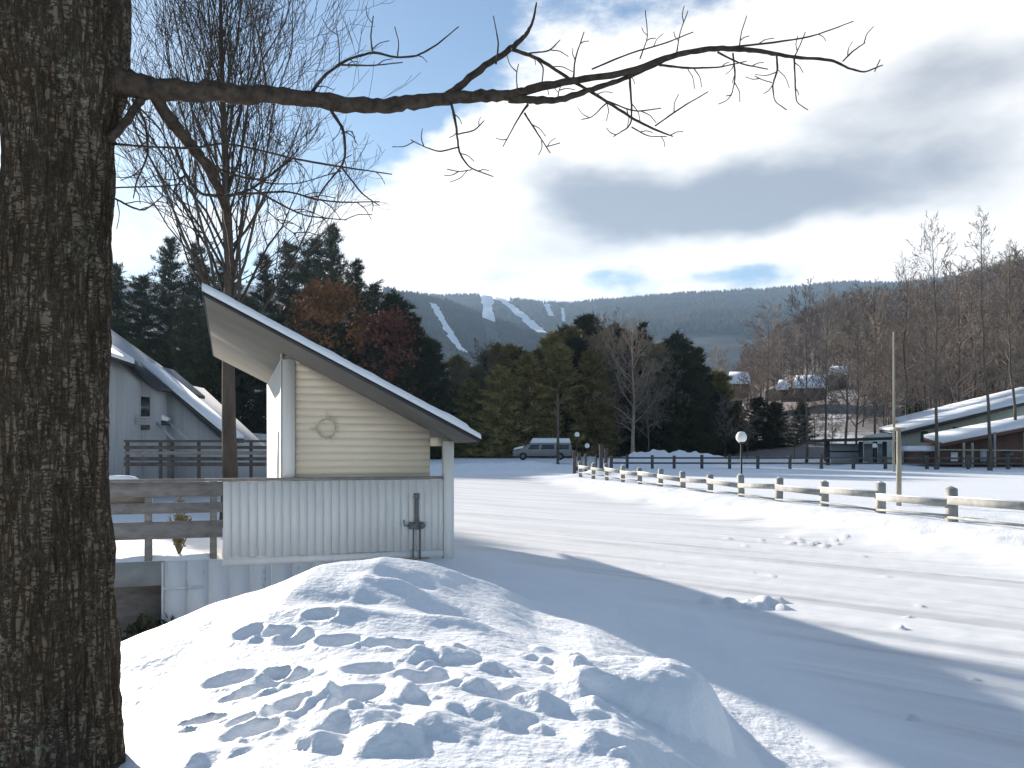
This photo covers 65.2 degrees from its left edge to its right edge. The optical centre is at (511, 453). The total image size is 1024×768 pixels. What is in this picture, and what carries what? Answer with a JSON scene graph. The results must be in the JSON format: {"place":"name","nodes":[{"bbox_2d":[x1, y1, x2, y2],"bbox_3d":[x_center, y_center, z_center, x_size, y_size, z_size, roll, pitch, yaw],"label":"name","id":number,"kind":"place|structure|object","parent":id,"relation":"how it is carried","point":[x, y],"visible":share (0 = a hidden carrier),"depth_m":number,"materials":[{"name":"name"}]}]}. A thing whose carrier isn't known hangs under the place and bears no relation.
{"place":"outdoors","nodes":[
{"label":"outdoors","id":0,"kind":"place"},
{"bbox_2d":[112,291,499,398],"bbox_3d":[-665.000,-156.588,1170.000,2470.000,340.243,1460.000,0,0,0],"label":"hill","id":1,"kind":"structure","parent":0,"point":[492,330],"depth_m":1371.80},
{"bbox_2d":[430,303,467,351],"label":"ski trail","id":2,"kind":"object","parent":1,"relation":"on","point":[451,336],"visible":0.99,"depth_m":1223.84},
{"bbox_2d":[383,286,540,386],"bbox_3d":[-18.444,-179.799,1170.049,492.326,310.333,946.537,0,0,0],"label":"ridge woods","id":3,"kind":"object","parent":1,"relation":"on","point":[467,324],"visible":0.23,"depth_m":1338.94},
{"bbox_2d":[481,295,494,321],"bbox_3d":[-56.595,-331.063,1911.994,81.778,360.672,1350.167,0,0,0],"label":"ski trail","id":4,"kind":"object","parent":1,"relation":"on","point":[487,302],"visible":0.38,"depth_m":2199.18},
{"bbox_2d":[122,281,858,385],"bbox_3d":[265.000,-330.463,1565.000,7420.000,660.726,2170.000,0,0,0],"label":"mountain","id":5,"kind":"structure","parent":0,"point":[706,341],"depth_m":1430.88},
{"bbox_2d":[495,297,546,332],"bbox_3d":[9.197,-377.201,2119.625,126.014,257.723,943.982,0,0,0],"label":"ski trail","id":6,"kind":"object","parent":5,"relation":"on","point":[531,324],"visible":0.98,"depth_m":2002.62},
{"bbox_2d":[399,263,1003,340],"bbox_3d":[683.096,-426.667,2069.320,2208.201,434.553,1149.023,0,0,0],"label":"mountain woods","id":7,"kind":"object","parent":5,"relation":"on","point":[703,308],"visible":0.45,"depth_m":2122.64,"materials":[{"name":"plant"}]},
{"bbox_2d":[0,0,1023,304],"label":"sky","id":8,"kind":"structure","parent":0,"point":[754,192],"materials":[{"name":"white"}]},
{"bbox_2d":[111,405,1023,767],"bbox_3d":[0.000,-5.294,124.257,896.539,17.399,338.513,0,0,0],"label":"snow ground","id":9,"kind":"structure","parent":0,"point":[463,661],"depth_m":4.88,"materials":[{"name":"snow"}]},
{"bbox_2d":[111,261,137,336],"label":"pine tree","id":10,"kind":"object","parent":9,"relation":"on","point":[117,303],"visible":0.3,"depth_m":145.17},
{"bbox_2d":[111,270,178,368],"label":"pine tree","id":11,"kind":"object","parent":9,"relation":"on","point":[145,309],"visible":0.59,"depth_m":141.29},
{"bbox_2d":[122,612,174,640],"bbox_3d":[-5.659,2.881,12.646,0.954,0.836,1.180,0,0,-40],"label":"shrub","id":12,"kind":"object","parent":9,"relation":"on","point":[141,625],"visible":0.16,"depth_m":12.56,"materials":[{"name":"green plant"}]},
{"bbox_2d":[150,338,176,370],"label":"spruce tree","id":13,"kind":"object","parent":9,"relation":"on","point":[160,353],"visible":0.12,"depth_m":94.61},
{"bbox_2d":[133,235,195,371],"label":"pine tree","id":14,"kind":"object","parent":9,"relation":"on","point":[165,270],"visible":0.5,"depth_m":147.27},
{"bbox_2d":[164,295,209,383],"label":"pine tree","id":15,"kind":"object","parent":9,"relation":"on","point":[188,320],"visible":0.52,"depth_m":136.48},
{"bbox_2d":[109,330,266,478],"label":"condominium","id":16,"kind":"structure","parent":9,"relation":"on","point":[150,398],"depth_m":36.55,"materials":[{"name":"paint"}]},
{"bbox_2d":[124,440,266,478],"bbox_3d":[-11.770,0.250,30.030,5.540,1.500,0.140,0,0,0],"label":"yard railing","id":17,"kind":"object","parent":9,"relation":"on","point":[172,458],"visible":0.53,"depth_m":29.96,"materials":[{"name":"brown wood"}]},
{"bbox_2d":[168,239,222,382],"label":"pine tree","id":18,"kind":"object","parent":9,"relation":"on","point":[194,292],"visible":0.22,"depth_m":143.34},
{"bbox_2d":[178,310,249,427],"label":"spruce tree","id":19,"kind":"object","parent":9,"relation":"on","point":[204,369],"visible":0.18,"depth_m":94.70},
{"bbox_2d":[209,358,266,433],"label":"spruce tree","id":20,"kind":"object","parent":9,"relation":"on","point":[250,417],"visible":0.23,"depth_m":94.21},
{"bbox_2d":[245,252,286,318],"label":"pine tree","id":21,"kind":"object","parent":9,"relation":"on","point":[261,277],"visible":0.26,"depth_m":145.34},
{"bbox_2d":[114,0,419,519],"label":"bare tree","id":22,"kind":"object","parent":9,"relation":"on","point":[229,288],"visible":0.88,"depth_m":22.86,"materials":[{"name":"plant"}]},
{"bbox_2d":[236,310,298,433],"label":"spruce tree","id":23,"kind":"object","parent":9,"relation":"on","point":[278,318],"visible":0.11,"depth_m":94.71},
{"bbox_2d":[109,475,442,641],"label":"wooden deck","id":24,"kind":"structure","parent":9,"relation":"on","point":[157,575],"depth_m":13.05,"materials":[{"name":"grey wood"}]},
{"bbox_2d":[167,496,191,553],"bbox_3d":[-5.533,1.208,13.293,0.410,0.993,0.456,0,0,0],"label":"dry plant","id":25,"kind":"object","parent":24,"relation":"on","point":[178,543],"visible":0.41,"depth_m":13.29,"materials":[{"name":"brown plant"}]},
{"bbox_2d":[261,236,313,323],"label":"pine tree","id":26,"kind":"object","parent":9,"relation":"on","point":[287,290],"visible":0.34,"depth_m":148.27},
{"bbox_2d":[278,229,345,324],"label":"pine tree","id":27,"kind":"object","parent":9,"relation":"on","point":[304,251],"visible":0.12,"depth_m":151.31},
{"bbox_2d":[299,317,332,350],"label":"spruce tree","id":28,"kind":"object","parent":9,"relation":"on","point":[307,324],"visible":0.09,"depth_m":95.30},
{"bbox_2d":[303,221,357,345],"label":"pine tree","id":29,"kind":"object","parent":9,"relation":"on","point":[334,255],"visible":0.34,"depth_m":143.40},
{"bbox_2d":[277,276,386,364],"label":"beech tree","id":30,"kind":"object","parent":9,"relation":"on","point":[318,309],"visible":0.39,"depth_m":96.40,"materials":[{"name":"orange plant"}]},
{"bbox_2d":[202,283,480,576],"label":"storage shed","id":31,"kind":"structure","parent":9,"relation":"on","point":[385,429],"depth_m":13.85,"materials":[{"name":"beige"}]},
{"bbox_2d":[323,319,360,364],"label":"spruce tree","id":32,"kind":"object","parent":9,"relation":"on","point":[339,331],"visible":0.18,"depth_m":95.06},
{"bbox_2d":[343,256,374,344],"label":"pine tree","id":33,"kind":"object","parent":9,"relation":"on","point":[356,270],"visible":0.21,"depth_m":147.00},
{"bbox_2d":[359,277,385,345],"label":"pine tree","id":34,"kind":"object","parent":9,"relation":"on","point":[375,287],"visible":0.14,"depth_m":152.63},
{"bbox_2d":[356,341,390,380],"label":"spruce tree","id":35,"kind":"object","parent":9,"relation":"on","point":[373,352],"visible":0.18,"depth_m":95.10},
{"bbox_2d":[346,304,430,398],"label":"oak tree","id":36,"kind":"object","parent":9,"relation":"on","point":[392,322],"visible":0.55,"depth_m":96.16,"materials":[{"name":"red plant"}]},
{"bbox_2d":[365,286,422,389],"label":"spruce tree","id":37,"kind":"object","parent":9,"relation":"on","point":[391,298],"visible":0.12,"depth_m":101.04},
{"bbox_2d":[393,349,425,397],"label":"spruce tree","id":38,"kind":"object","parent":9,"relation":"on","point":[409,378],"visible":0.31,"depth_m":95.36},
{"bbox_2d":[392,311,436,458],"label":"spruce tree","id":39,"kind":"object","parent":9,"relation":"on","point":[419,331],"visible":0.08,"depth_m":99.68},
{"bbox_2d":[411,333,461,458],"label":"spruce tree","id":40,"kind":"object","parent":9,"relation":"on","point":[430,351],"visible":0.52,"depth_m":97.22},
{"bbox_2d":[0,0,882,767],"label":"shade tree","id":41,"kind":"object","parent":9,"relation":"on","point":[70,80],"visible":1,"depth_m":3.38,"materials":[{"name":"brown plant"}]},
{"bbox_2d":[444,353,469,389],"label":"evergreen tree","id":42,"kind":"object","parent":9,"relation":"on","point":[454,359],"visible":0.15,"depth_m":119.48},
{"bbox_2d":[444,357,469,456],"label":"evergreen tree","id":43,"kind":"object","parent":9,"relation":"on","point":[460,376],"visible":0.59,"depth_m":100.09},
{"bbox_2d":[450,378,489,457],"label":"evergreen tree","id":44,"kind":"object","parent":9,"relation":"on","point":[470,392],"visible":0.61,"depth_m":97.27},
{"bbox_2d":[457,337,502,409],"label":"tree","id":45,"kind":"object","parent":9,"relation":"on","point":[483,363],"visible":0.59,"depth_m":104.22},
{"bbox_2d":[482,341,514,440],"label":"evergreen tree","id":46,"kind":"object","parent":9,"relation":"on","point":[505,352],"visible":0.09,"depth_m":115.60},
{"bbox_2d":[466,364,531,457],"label":"evergreen tree","id":47,"kind":"object","parent":9,"relation":"on","point":[494,423],"visible":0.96,"depth_m":96.05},
{"bbox_2d":[484,350,564,457],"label":"evergreen tree","id":48,"kind":"object","parent":9,"relation":"on","point":[528,373],"visible":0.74,"depth_m":97.09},
{"bbox_2d":[513,438,571,459],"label":"parked van","id":49,"kind":"object","parent":9,"relation":"on","point":[542,447],"visible":0.91,"depth_m":74.00,"materials":[{"name":"grey paint"}]},
{"bbox_2d":[536,328,564,378],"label":"evergreen tree","id":50,"kind":"object","parent":9,"relation":"on","point":[550,338],"visible":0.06,"depth_m":111.33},
{"bbox_2d":[515,342,595,457],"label":"evergreen tree","id":51,"kind":"object","parent":9,"relation":"on","point":[558,369],"visible":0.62,"depth_m":97.48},
{"bbox_2d":[556,325,588,367],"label":"evergreen tree","id":52,"kind":"object","parent":9,"relation":"on","point":[570,332],"visible":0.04,"depth_m":111.72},
{"bbox_2d":[572,311,605,346],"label":"spruce tree","id":53,"kind":"object","parent":9,"relation":"on","point":[584,322],"visible":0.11,"depth_m":115.14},
{"bbox_2d":[551,334,628,451],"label":"spruce tree","id":54,"kind":"object","parent":9,"relation":"on","point":[579,344],"visible":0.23,"depth_m":99.69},
{"bbox_2d":[566,346,626,456],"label":"evergreen tree","id":55,"kind":"object","parent":9,"relation":"on","point":[592,359],"visible":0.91,"depth_m":97.05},
{"bbox_2d":[580,326,631,414],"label":"evergreen tree","id":56,"kind":"object","parent":9,"relation":"on","point":[605,348],"visible":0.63,"depth_m":98.99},
{"bbox_2d":[581,307,652,418],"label":"bare tree","id":57,"kind":"object","parent":9,"relation":"on","point":[607,328],"visible":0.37,"depth_m":105.40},
{"bbox_2d":[602,330,649,456],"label":"bare tree","id":58,"kind":"object","parent":9,"relation":"on","point":[621,351],"visible":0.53,"depth_m":101.67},
{"bbox_2d":[580,310,675,453],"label":"bare tree","id":59,"kind":"object","parent":9,"relation":"on","point":[633,386],"visible":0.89,"depth_m":95.70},
{"bbox_2d":[610,335,645,453],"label":"spruce tree","id":60,"kind":"object","parent":9,"relation":"on","point":[634,345],"visible":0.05,"depth_m":108.77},
{"bbox_2d":[610,382,652,455],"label":"spruce tree","id":61,"kind":"object","parent":9,"relation":"on","point":[626,442],"visible":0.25,"depth_m":104.65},
{"bbox_2d":[609,322,661,448],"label":"bare tree","id":62,"kind":"object","parent":9,"relation":"on","point":[628,353],"visible":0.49,"depth_m":103.98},
{"bbox_2d":[626,420,661,451],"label":"spruce tree","id":63,"kind":"object","parent":9,"relation":"on","point":[643,445],"visible":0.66,"depth_m":101.52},
{"bbox_2d":[617,358,673,451],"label":"bare tree","id":64,"kind":"object","parent":9,"relation":"on","point":[647,409],"visible":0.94,"depth_m":93.75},
{"bbox_2d":[622,342,673,447],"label":"evergreen tree","id":65,"kind":"object","parent":9,"relation":"on","point":[659,360],"visible":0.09,"depth_m":106.78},
{"bbox_2d":[635,380,672,452],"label":"spruce tree","id":66,"kind":"object","parent":9,"relation":"on","point":[661,429],"visible":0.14,"depth_m":104.89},
{"bbox_2d":[624,335,688,449],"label":"bare tree","id":67,"kind":"object","parent":9,"relation":"on","point":[657,380],"visible":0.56,"depth_m":99.70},
{"bbox_2d":[646,356,693,447],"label":"bare tree","id":68,"kind":"object","parent":9,"relation":"on","point":[668,377],"visible":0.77,"depth_m":97.21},
{"bbox_2d":[648,344,704,449],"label":"spruce tree","id":69,"kind":"object","parent":9,"relation":"on","point":[676,353],"visible":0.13,"depth_m":106.77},
{"bbox_2d":[663,328,695,354],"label":"spruce tree","id":70,"kind":"object","parent":9,"relation":"on","point":[681,341],"visible":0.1,"depth_m":115.25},
{"bbox_2d":[653,350,732,452],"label":"spruce tree","id":71,"kind":"object","parent":9,"relation":"on","point":[685,430],"visible":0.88,"depth_m":96.95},
{"bbox_2d":[681,343,724,415],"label":"spruce tree","id":72,"kind":"object","parent":9,"relation":"on","point":[698,350],"visible":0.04,"depth_m":111.25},
{"bbox_2d":[692,381,728,455],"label":"spruce tree","id":73,"kind":"object","parent":9,"relation":"on","point":[716,450],"visible":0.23,"depth_m":102.93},
{"bbox_2d":[710,394,737,456],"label":"tree","id":74,"kind":"object","parent":9,"relation":"on","point":[732,418],"visible":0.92,"depth_m":100.08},
{"bbox_2d":[722,395,761,456],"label":"tree","id":75,"kind":"object","parent":9,"relation":"on","point":[746,429],"visible":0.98,"depth_m":95.99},
{"bbox_2d":[730,299,802,421],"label":"bare tree","id":76,"kind":"object","parent":9,"relation":"on","point":[775,326],"visible":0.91,"depth_m":117.06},
{"bbox_2d":[777,395,815,456],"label":"tree","id":77,"kind":"object","parent":9,"relation":"on","point":[793,420],"visible":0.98,"depth_m":89.97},
{"bbox_2d":[578,461,1023,526],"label":"rail fence","id":78,"kind":"object","parent":9,"relation":"on","point":[951,501],"visible":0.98,"depth_m":21.36,"materials":[{"name":"grey wood"}]},
{"bbox_2d":[770,277,839,461],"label":"bare tree","id":79,"kind":"object","parent":9,"relation":"on","point":[805,357],"visible":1,"depth_m":78.04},
{"bbox_2d":[797,392,827,443],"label":"bare tree","id":80,"kind":"object","parent":9,"relation":"on","point":[812,413],"visible":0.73,"depth_m":112.19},
{"bbox_2d":[610,454,1023,468],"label":"rail fence","id":81,"kind":"object","parent":9,"relation":"on","point":[821,462],"visible":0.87,"depth_m":61.19,"materials":[{"name":"brown wood"}]},
{"bbox_2d":[798,278,857,460],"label":"bare tree","id":82,"kind":"object","parent":9,"relation":"on","point":[825,382],"visible":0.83,"depth_m":81.86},
{"bbox_2d":[817,392,848,443],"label":"bare tree","id":83,"kind":"object","parent":9,"relation":"on","point":[832,427],"visible":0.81,"depth_m":91.68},
{"bbox_2d":[802,437,895,464],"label":"open shelter","id":84,"kind":"object","parent":9,"relation":"on","point":[844,450],"visible":0.59,"depth_m":72.35,"materials":[{"name":"wood"}]},
{"bbox_2d":[814,285,892,443],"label":"bare tree","id":85,"kind":"object","parent":9,"relation":"on","point":[849,368],"visible":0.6,"depth_m":97.24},
{"bbox_2d":[816,284,913,443],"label":"bare tree","id":86,"kind":"object","parent":9,"relation":"on","point":[862,357],"visible":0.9,"depth_m":85.78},
{"bbox_2d":[863,349,914,426],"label":"bare tree","id":87,"kind":"object","parent":9,"relation":"on","point":[886,389],"visible":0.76,"depth_m":93.50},
{"bbox_2d":[893,332,894,471],"bbox_3d":[26.733,-3.465,56.000,0.167,10.094,0.170,0,0,0],"label":"utility pole","id":88,"kind":"object","parent":9,"relation":"on","point":[893,401],"visible":0.79,"depth_m":55.94,"materials":[{"name":"grey wood"}]},
{"bbox_2d":[892,427,904,505],"bbox_3d":[10.875,0.523,22.500,0.280,2.495,0.200,0,0,0],"label":"wooden pole","id":89,"kind":"object","parent":9,"relation":"on","point":[898,466],"visible":0.83,"depth_m":22.45,"materials":[{"name":"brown wood"}]},
{"bbox_2d":[901,446,934,462],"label":"hut","id":90,"kind":"object","parent":9,"relation":"on","point":[916,451],"visible":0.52,"depth_m":66.00,"materials":[{"name":"red"}]},
{"bbox_2d":[875,250,965,414],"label":"bare tree","id":91,"kind":"object","parent":9,"relation":"on","point":[903,342],"visible":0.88,"depth_m":95.63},
{"bbox_2d":[890,210,981,469],"bbox_3d":[31.484,-8.601,59.623,5.750,19.825,5.555,0,0,-25],"label":"bare tree","id":92,"kind":"object","parent":9,"relation":"on","point":[936,455],"visible":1,"depth_m":59.97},
{"bbox_2d":[863,387,1023,462],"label":"green lodge","id":93,"kind":"structure","parent":9,"relation":"on","point":[920,424],"depth_m":72.19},
{"bbox_2d":[891,257,1023,401],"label":"bare tree","id":94,"kind":"object","parent":9,"relation":"on","point":[958,385],"visible":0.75,"depth_m":97.88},
{"bbox_2d":[924,415,1023,467],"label":"red brown lodge","id":95,"kind":"structure","parent":9,"relation":"on","point":[1007,434],"depth_m":65.00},
{"bbox_2d":[955,206,1006,470],"bbox_3d":[34.183,-8.252,58.176,2.902,19.213,3.029,0,0,-9],"label":"bare tree","id":96,"kind":"object","parent":9,"relation":"on","point":[990,453],"visible":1,"depth_m":58.01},
{"bbox_2d":[960,249,1023,386],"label":"bare tree","id":97,"kind":"object","parent":9,"relation":"on","point":[1022,346],"visible":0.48,"depth_m":101.22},
{"bbox_2d":[984,239,1023,466],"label":"bare tree","id":98,"kind":"object","parent":9,"relation":"on","point":[1009,358],"visible":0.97,"depth_m":65.97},
{"bbox_2d":[134,470,1023,767],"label":"snowy road","id":99,"kind":"structure","parent":0,"point":[860,644],"depth_m":10.88,"materials":[{"name":"snow"}]},
{"bbox_2d":[732,288,1007,456],"bbox_3d":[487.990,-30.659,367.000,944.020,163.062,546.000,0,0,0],"label":"hillside","id":100,"kind":"structure","parent":0,"point":[817,448],"depth_m":137.06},
{"bbox_2d":[710,394,745,455],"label":"spruce tree","id":101,"kind":"object","parent":100,"relation":"on","point":[730,449],"visible":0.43,"depth_m":107.13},
{"bbox_2d":[709,370,746,442],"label":"evergreen tree","id":102,"kind":"object","parent":100,"relation":"on","point":[720,383],"visible":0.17,"depth_m":114.67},
{"bbox_2d":[727,372,750,398],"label":"hillside house","id":103,"kind":"structure","parent":100,"relation":"on","point":[735,379],"depth_m":168.00,"materials":[{"name":"grey glass"}]},
{"bbox_2d":[729,400,755,452],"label":"spruce tree","id":104,"kind":"object","parent":100,"relation":"on","point":[738,408],"visible":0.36,"depth_m":109.56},
{"bbox_2d":[730,335,781,401],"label":"bare tree","id":105,"kind":"object","parent":100,"relation":"on","point":[749,372],"visible":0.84,"depth_m":120.25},
{"bbox_2d":[740,396,788,449],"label":"spruce tree","id":106,"kind":"object","parent":100,"relation":"on","point":[759,424],"visible":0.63,"depth_m":111.04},
{"bbox_2d":[765,380,787,401],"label":"hillside house","id":107,"kind":"structure","parent":100,"relation":"on","point":[771,398],"depth_m":161.28,"materials":[{"name":"grey glass"}]},
{"bbox_2d":[756,401,797,448],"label":"spruce tree","id":108,"kind":"object","parent":100,"relation":"on","point":[774,412],"visible":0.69,"depth_m":111.25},
{"bbox_2d":[787,400,820,444],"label":"spruce tree","id":109,"kind":"object","parent":100,"relation":"on","point":[799,431],"visible":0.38,"depth_m":113.68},
{"bbox_2d":[781,375,827,401],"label":"hillside house","id":110,"kind":"structure","parent":100,"relation":"on","point":[800,392],"depth_m":158.10,"materials":[{"name":"brown glass"}]},
{"bbox_2d":[717,249,1023,405],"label":"hillside woods","id":111,"kind":"object","parent":100,"relation":"on","point":[894,294],"visible":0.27,"depth_m":283.85,"materials":[{"name":"plant"}]},
{"bbox_2d":[840,277,917,433],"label":"bare tree","id":112,"kind":"object","parent":100,"relation":"on","point":[882,321],"visible":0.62,"depth_m":99.94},
{"bbox_2d":[862,325,914,425],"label":"bare tree","id":113,"kind":"object","parent":100,"relation":"on","point":[884,358],"visible":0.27,"depth_m":112.43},
{"bbox_2d":[883,266,964,409],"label":"bare tree","id":114,"kind":"object","parent":100,"relation":"on","point":[925,348],"visible":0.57,"depth_m":104.08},
{"bbox_2d":[918,314,980,405],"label":"bare tree","id":115,"kind":"object","parent":100,"relation":"on","point":[952,368],"visible":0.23,"depth_m":123.48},
{"bbox_2d":[916,255,1006,397],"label":"bare tree","id":116,"kind":"object","parent":100,"relation":"on","point":[968,349],"visible":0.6,"depth_m":103.77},
{"bbox_2d":[942,241,1023,394],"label":"bare tree","id":117,"kind":"object","parent":100,"relation":"on","point":[1006,382],"visible":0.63,"depth_m":97.92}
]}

